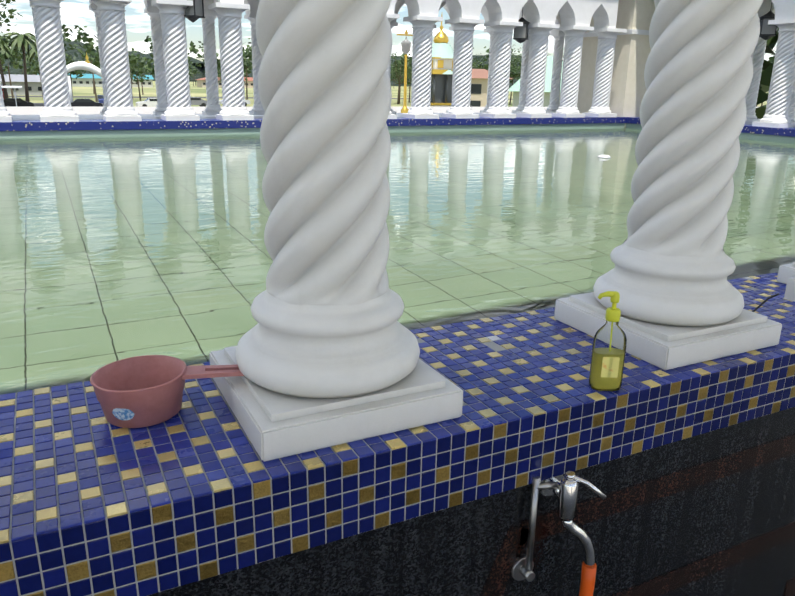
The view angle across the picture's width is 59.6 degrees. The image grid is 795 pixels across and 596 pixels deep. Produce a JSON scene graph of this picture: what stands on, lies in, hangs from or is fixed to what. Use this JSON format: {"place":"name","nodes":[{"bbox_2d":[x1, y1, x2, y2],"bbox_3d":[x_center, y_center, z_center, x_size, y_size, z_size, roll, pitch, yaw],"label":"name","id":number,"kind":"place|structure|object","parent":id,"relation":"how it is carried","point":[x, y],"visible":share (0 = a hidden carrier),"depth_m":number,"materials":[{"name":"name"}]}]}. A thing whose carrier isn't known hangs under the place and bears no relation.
{"place":"outdoors","nodes":[
{"label":"outdoors","id":0,"kind":"place"},
{"bbox_2d":[1,40,248,81],"bbox_3d":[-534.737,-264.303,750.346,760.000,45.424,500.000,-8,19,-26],"label":"hills","id":1,"kind":"structure","parent":0,"point":[201,74],"depth_m":678.87,"materials":[{"name":"green plant"}]},
{"bbox_2d":[196,77,253,87],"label":"building","id":2,"kind":"structure","parent":0,"point":[201,82],"depth_m":303.51,"materials":[{"name":"beige"}]},
{"bbox_2d":[12,113,625,126],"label":"arcade floor","id":3,"kind":"structure","parent":0,"point":[81,117],"depth_m":11.69,"materials":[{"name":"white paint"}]},
{"bbox_2d":[88,4,107,115],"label":"column","id":4,"kind":"structure","parent":3,"relation":"on","point":[93,7],"depth_m":10.99,"materials":[{"name":"white paint"}]},
{"bbox_2d":[144,7,167,115],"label":"column","id":5,"kind":"structure","parent":3,"relation":"on","point":[157,44],"depth_m":11.36,"materials":[{"name":"white paint"}]},
{"bbox_2d":[201,11,221,114],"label":"column","id":6,"kind":"structure","parent":3,"relation":"on","point":[210,61],"depth_m":11.74,"materials":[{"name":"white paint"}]},
{"bbox_2d":[244,14,264,114],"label":"column","id":7,"kind":"structure","parent":3,"relation":"on","point":[257,109],"depth_m":12.08,"materials":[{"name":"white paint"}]},
{"bbox_2d":[388,22,397,113],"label":"column","id":8,"kind":"structure","parent":3,"relation":"on","point":[392,24],"depth_m":13.18,"materials":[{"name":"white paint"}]},
{"bbox_2d":[480,28,492,112],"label":"column","id":9,"kind":"structure","parent":3,"relation":"on","point":[489,30],"depth_m":14.25,"materials":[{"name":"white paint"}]},
{"bbox_2d":[512,31,529,112],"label":"column","id":10,"kind":"structure","parent":3,"relation":"on","point":[524,75],"depth_m":14.63,"materials":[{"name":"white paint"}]},
{"bbox_2d":[545,32,564,112],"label":"column","id":11,"kind":"structure","parent":3,"relation":"on","point":[559,40],"depth_m":14.95,"materials":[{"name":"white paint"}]},
{"bbox_2d":[5,106,757,114],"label":"terrace pavement","id":12,"kind":"structure","parent":0,"point":[77,110],"depth_m":26.48,"materials":[{"name":"white stone"}]},
{"bbox_2d":[397,29,412,112],"bbox_3d":[0.309,-8.627,26.632,0.390,3.200,0.741,16,23,39],"label":"lamp post","id":13,"kind":"object","parent":12,"relation":"on","point":[406,45],"visible":0.88,"depth_m":26.47,"materials":[{"name":"orange"}]},
{"bbox_2d":[8,81,768,106],"bbox_3d":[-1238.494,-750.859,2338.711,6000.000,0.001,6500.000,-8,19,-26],"label":"ground","id":14,"kind":"structure","parent":0,"point":[195,91],"depth_m":174.44,"materials":[{"name":"green plant"}]},
{"bbox_2d":[0,35,20,97],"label":"palm","id":15,"kind":"object","parent":14,"relation":"on","point":[8,51],"visible":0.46,"depth_m":92.40,"materials":[{"name":"green plant"}]},
{"bbox_2d":[0,0,22,44],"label":"tree","id":16,"kind":"object","parent":14,"relation":"on","point":[10,15],"visible":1,"depth_m":37.72,"materials":[{"name":"green plant"}]},
{"bbox_2d":[1,32,37,101],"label":"palm","id":17,"kind":"object","parent":14,"relation":"on","point":[23,42],"visible":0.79,"depth_m":92.08,"materials":[{"name":"green plant"}]},
{"bbox_2d":[0,74,41,94],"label":"building","id":18,"kind":"structure","parent":14,"relation":"on","point":[34,84],"depth_m":141.63,"materials":[{"name":"grey"}]},
{"bbox_2d":[26,42,66,64],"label":"tree","id":19,"kind":"object","parent":14,"relation":"on","point":[31,52],"visible":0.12,"depth_m":99.58,"materials":[{"name":"green plant"}]},
{"bbox_2d":[2,47,153,94],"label":"trees","id":20,"kind":"object","parent":14,"relation":"on","point":[98,65],"visible":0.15,"depth_m":158.01,"materials":[{"name":"green plant"}]},
{"bbox_2d":[38,73,153,86],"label":"teal building","id":21,"kind":"structure","parent":14,"relation":"on","point":[85,80],"depth_m":261.61,"materials":[{"name":"grey"}]},
{"bbox_2d":[0,24,251,101],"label":"trees","id":22,"kind":"object","parent":14,"relation":"on","point":[89,46],"visible":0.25,"depth_m":114.48,"materials":[{"name":"green plant"}]},
{"bbox_2d":[129,59,146,97],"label":"tree","id":23,"kind":"object","parent":14,"relation":"on","point":[137,68],"visible":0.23,"depth_m":126.95,"materials":[{"name":"green plant"}]},
{"bbox_2d":[136,98,156,106],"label":"white car","id":24,"kind":"object","parent":14,"relation":"on","point":[149,102],"visible":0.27,"depth_m":90.99,"materials":[{"name":"white paint"}]},
{"bbox_2d":[190,97,206,106],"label":"car","id":25,"kind":"object","parent":14,"relation":"on","point":[199,101],"visible":0.42,"depth_m":98.38,"materials":[{"name":"grey paint"}]},
{"bbox_2d":[2,48,408,85],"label":"treeline","id":26,"kind":"object","parent":14,"relation":"on","point":[144,63],"visible":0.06,"depth_m":323.87,"materials":[{"name":"green plant"}]},
{"bbox_2d":[217,68,221,83],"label":"tree","id":27,"kind":"object","parent":14,"relation":"on","point":[219,73],"visible":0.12,"depth_m":153.22,"materials":[{"name":"green plant"}]},
{"bbox_2d":[219,100,249,105],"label":"car","id":28,"kind":"object","parent":14,"relation":"on","point":[246,102],"visible":0.15,"depth_m":105.30,"materials":[{"name":"grey paint"}]},
{"bbox_2d":[8,96,512,106],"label":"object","id":29,"kind":"object","parent":14,"relation":"on","point":[38,104],"depth_m":134.49,"materials":[{"name":"metal"}]},
{"bbox_2d":[2,86,21,106],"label":"car park canopy","id":30,"kind":"object","parent":29,"relation":"on","point":[14,87],"visible":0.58,"depth_m":77.58,"materials":[{"name":"white metal"}]},
{"bbox_2d":[3,98,33,106],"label":"black car","id":31,"kind":"object","parent":29,"relation":"on","point":[10,102],"visible":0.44,"depth_m":80.92,"materials":[{"name":"black paint"}]},
{"bbox_2d":[66,52,101,101],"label":"gateway arch monument","id":32,"kind":"object","parent":29,"relation":"on","point":[87,65],"visible":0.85,"depth_m":86.93,"materials":[{"name":"white concrete"}]},
{"bbox_2d":[71,99,102,106],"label":"black car","id":33,"kind":"object","parent":29,"relation":"on","point":[83,103],"visible":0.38,"depth_m":83.19,"materials":[{"name":"black paint"}]},
{"bbox_2d":[97,95,103,102],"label":"car","id":34,"kind":"object","parent":29,"relation":"on","point":[100,98],"visible":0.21,"depth_m":99.60,"materials":[{"name":"blue paint"}]},
{"bbox_2d":[390,52,411,103],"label":"tree","id":35,"kind":"object","parent":14,"relation":"on","point":[397,75],"visible":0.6,"depth_m":126.39,"materials":[{"name":"green plant"}]},
{"bbox_2d":[430,15,453,106],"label":"gold dome pavilion","id":36,"kind":"structure","parent":14,"relation":"on","point":[442,71],"depth_m":37.28,"materials":[{"name":"orange"}]},
{"bbox_2d":[472,53,487,69],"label":"tree","id":37,"kind":"object","parent":14,"relation":"on","point":[481,66],"visible":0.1,"depth_m":121.25,"materials":[{"name":"green plant"}]},
{"bbox_2d":[470,69,511,106],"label":"cream building","id":38,"kind":"structure","parent":14,"relation":"on","point":[479,83],"depth_m":88.43,"materials":[{"name":"beige"}]},
{"bbox_2d":[483,44,521,80],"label":"tree","id":39,"kind":"object","parent":14,"relation":"on","point":[516,60],"visible":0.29,"depth_m":119.59,"materials":[{"name":"green plant"}]},
{"bbox_2d":[391,46,775,106],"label":"trees","id":40,"kind":"object","parent":14,"relation":"on","point":[771,59],"visible":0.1,"depth_m":135.41,"materials":[{"name":"green plant"}]},
{"bbox_2d":[755,27,778,118],"bbox_3d":[11.120,-4.763,15.316,13.043,8.584,7.034,11,20,30],"label":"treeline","id":41,"kind":"object","parent":14,"relation":"on","point":[765,80],"visible":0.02,"depth_m":16.42,"materials":[{"name":"green plant"}]},
{"bbox_2d":[0,0,776,60],"label":"sky","id":42,"kind":"structure","parent":0,"point":[72,12],"materials":[{"name":"white"}]},
{"bbox_2d":[0,123,794,141],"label":"pool walls","id":43,"kind":"structure","parent":0,"point":[62,133],"depth_m":10.76,"materials":[{"name":"green tile"}]},
{"bbox_2d":[0,116,625,130],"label":"ledge","id":44,"kind":"object","parent":43,"relation":"on","point":[26,125],"visible":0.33,"depth_m":10.49,"materials":[{"name":"blue tile"}]},
{"bbox_2d":[0,80,12,121],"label":"column","id":45,"kind":"structure","parent":44,"relation":"on","point":[5,116],"depth_m":9.30,"materials":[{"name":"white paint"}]},
{"bbox_2d":[29,0,78,121],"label":"column","id":46,"kind":"structure","parent":44,"relation":"on","point":[51,56],"depth_m":9.41,"materials":[{"name":"white paint"}]},
{"bbox_2d":[90,0,141,120],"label":"column","id":47,"kind":"structure","parent":44,"relation":"on","point":[111,13],"depth_m":9.75,"materials":[{"name":"white paint"}]},
{"bbox_2d":[151,0,199,120],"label":"column","id":48,"kind":"structure","parent":44,"relation":"on","point":[174,43],"depth_m":10.10,"materials":[{"name":"white paint"}]},
{"bbox_2d":[208,2,253,120],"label":"column","id":49,"kind":"structure","parent":44,"relation":"on","point":[229,16],"depth_m":10.45,"materials":[{"name":"white paint"}]},
{"bbox_2d":[386,13,399,118],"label":"column","id":50,"kind":"structure","parent":44,"relation":"on","point":[390,17],"depth_m":11.37,"materials":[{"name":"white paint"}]},
{"bbox_2d":[402,15,442,118],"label":"column","id":51,"kind":"structure","parent":44,"relation":"on","point":[422,28],"depth_m":11.88,"materials":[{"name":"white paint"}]},
{"bbox_2d":[442,18,483,118],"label":"column","id":52,"kind":"structure","parent":44,"relation":"on","point":[460,107],"depth_m":12.24,"materials":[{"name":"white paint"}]},
{"bbox_2d":[480,21,522,117],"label":"column","id":53,"kind":"structure","parent":44,"relation":"on","point":[502,32],"depth_m":12.60,"materials":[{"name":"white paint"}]},
{"bbox_2d":[516,23,559,117],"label":"column","id":54,"kind":"structure","parent":44,"relation":"on","point":[539,34],"depth_m":12.96,"materials":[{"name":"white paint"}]},
{"bbox_2d":[550,25,593,117],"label":"column","id":55,"kind":"structure","parent":44,"relation":"on","point":[573,46],"depth_m":13.32,"materials":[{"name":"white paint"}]},
{"bbox_2d":[582,28,626,116],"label":"column","id":56,"kind":"structure","parent":44,"relation":"on","point":[607,38],"depth_m":13.68,"materials":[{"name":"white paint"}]},
{"bbox_2d":[577,0,654,116],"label":"wall","id":57,"kind":"structure","parent":44,"relation":"on","point":[631,55],"depth_m":13.96,"materials":[{"name":"beige paint"}]},
{"bbox_2d":[0,127,794,394],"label":"pool water","id":58,"kind":"structure","parent":43,"relation":"in","point":[114,248],"depth_m":3.95,"materials":[{"name":"green liquid"}]},
{"bbox_2d":[598,155,610,157],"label":"light reflection","id":59,"kind":"object","parent":58,"relation":"on","point":[603,156],"visible":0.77,"depth_m":8.12,"materials":[{"name":"white plastic"}]},
{"bbox_2d":[626,117,794,136],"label":"tiled ledge","id":60,"kind":"object","parent":43,"relation":"on","point":[750,128],"visible":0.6,"depth_m":11.43,"materials":[{"name":"blue tile"}]},
{"bbox_2d":[744,22,760,124],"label":"column","id":61,"kind":"structure","parent":60,"relation":"on","point":[748,122],"depth_m":12.07,"materials":[{"name":"white stone"}]},
{"bbox_2d":[746,30,776,121],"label":"column","id":62,"kind":"structure","parent":60,"relation":"on","point":[758,61],"depth_m":12.78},
{"bbox_2d":[752,18,794,127],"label":"column","id":63,"kind":"structure","parent":60,"relation":"on","point":[780,94],"depth_m":11.24,"materials":[{"name":"white stone"}]},
{"bbox_2d":[788,79,794,122],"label":"column","id":64,"kind":"structure","parent":60,"relation":"on","point":[791,113],"depth_m":12.21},
{"bbox_2d":[194,55,768,91],"bbox_3d":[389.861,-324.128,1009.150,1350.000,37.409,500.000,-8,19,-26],"label":"hills","id":65,"kind":"structure","parent":0,"point":[392,82],"depth_m":686.92,"materials":[{"name":"green plant"}]},
{"bbox_2d":[509,56,562,106],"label":"building","id":66,"kind":"structure","parent":0,"point":[515,88],"depth_m":63.18,"materials":[{"name":"beige"}]},
{"bbox_3d":[7.848,-4.022,9.991,2.700,3.540,11.596,-8,19,-26],"label":"arcade roof","id":67,"kind":"object","parent":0,"visible":0},
{"bbox_2d":[757,0,794,19],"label":"side arcade front","id":68,"kind":"object","parent":67,"relation":"on","point":[784,9],"visible":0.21,"depth_m":11.02,"materials":[{"name":"white paint"}]},
{"bbox_2d":[759,3,776,39],"bbox_3d":[6.124,-4.581,11.425,0.319,0.630,0.319,7,18,17],"label":"lantern","id":69,"kind":"object","parent":68,"relation":"hanging from","point":[767,31],"visible":0.79,"depth_m":11.37,"materials":[{"name":"black metal"}]},
{"bbox_3d":[-13.574,-2.098,5.201,0.500,1.660,0.500,-8,19,-26],"label":"column","id":70,"kind":"object","parent":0,"visible":0},
{"bbox_2d":[213,0,618,28],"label":"arcade front","id":71,"kind":"object","parent":70,"relation":"on","point":[603,13],"visible":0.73,"depth_m":12.51,"materials":[{"name":"white paint"}]},
{"bbox_2d":[184,0,204,21],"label":"lantern","id":72,"kind":"object","parent":71,"relation":"attached to","point":[194,12],"visible":0.85,"depth_m":10.02,"materials":[{"name":"black metal"}]},
{"bbox_2d":[513,8,529,42],"bbox_3d":[2.277,-5.005,12.721,0.319,0.630,0.319,7,18,17],"label":"lantern","id":73,"kind":"object","parent":71,"relation":"attached to","point":[520,34],"visible":0.75,"depth_m":12.67,"materials":[{"name":"black metal"}]},
{"bbox_3d":[-5.088,-5.856,9.367,26.950,0.120,2.600,-8,19,-26],"label":"arcade roof","id":74,"kind":"object","parent":71,"relation":"on","visible":0},
{"bbox_2d":[89,0,562,32],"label":"arcade","id":75,"kind":"object","parent":74,"relation":"attached to","point":[254,4],"visible":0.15,"depth_m":12.86,"materials":[{"name":"white paint"}]},
{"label":"ablution floor","id":76,"kind":"structure","parent":0,"visible":0},
{"bbox_2d":[148,407,794,595],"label":"granite wall","id":77,"kind":"structure","parent":76,"relation":"on","point":[711,513],"depth_m":1.34,"materials":[{"name":"black stone"}]},
{"bbox_2d":[0,272,794,595],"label":"tiled ledge","id":78,"kind":"object","parent":77,"relation":"on","point":[96,502],"visible":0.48,"depth_m":1.06,"materials":[{"name":"blue tile"}]},
{"bbox_2d":[90,355,243,427],"bbox_3d":[-0.344,0.147,1.124,0.278,0.071,0.145,-3,18,-9],"label":"dipper","id":79,"kind":"object","parent":78,"relation":"on","point":[139,391],"visible":0.94,"depth_m":1.10,"materials":[{"name":"pink plastic"}]},
{"bbox_2d":[209,0,462,461],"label":"column","id":80,"kind":"structure","parent":78,"relation":"on","point":[324,352],"depth_m":1.03,"materials":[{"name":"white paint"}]},
{"bbox_2d":[589,291,626,390],"bbox_3d":[0.374,0.075,1.222,0.059,0.180,0.037,1,17,1],"label":"soap bottle","id":81,"kind":"object","parent":78,"relation":"on","point":[606,369],"visible":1,"depth_m":1.22,"materials":[{"name":"yellow plastic"}]},
{"bbox_2d":[554,0,781,369],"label":"column","id":82,"kind":"structure","parent":78,"relation":"on","point":[680,303],"depth_m":1.37,"materials":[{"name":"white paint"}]},
{"bbox_2d":[752,277,794,311],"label":"cable","id":83,"kind":"object","parent":78,"relation":"on","point":[790,291],"visible":0.5,"depth_m":1.61,"materials":[{"name":"black plastic"}]},
{"bbox_2d":[777,262,794,283],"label":"column","id":84,"kind":"structure","parent":78,"relation":"on","point":[786,272],"depth_m":1.92,"materials":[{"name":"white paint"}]},
{"bbox_2d":[511,471,606,595],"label":"tap","id":85,"kind":"object","parent":77,"relation":"attached to","point":[564,489],"visible":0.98,"depth_m":1.20,"materials":[{"name":"silver metal"}]}
]}

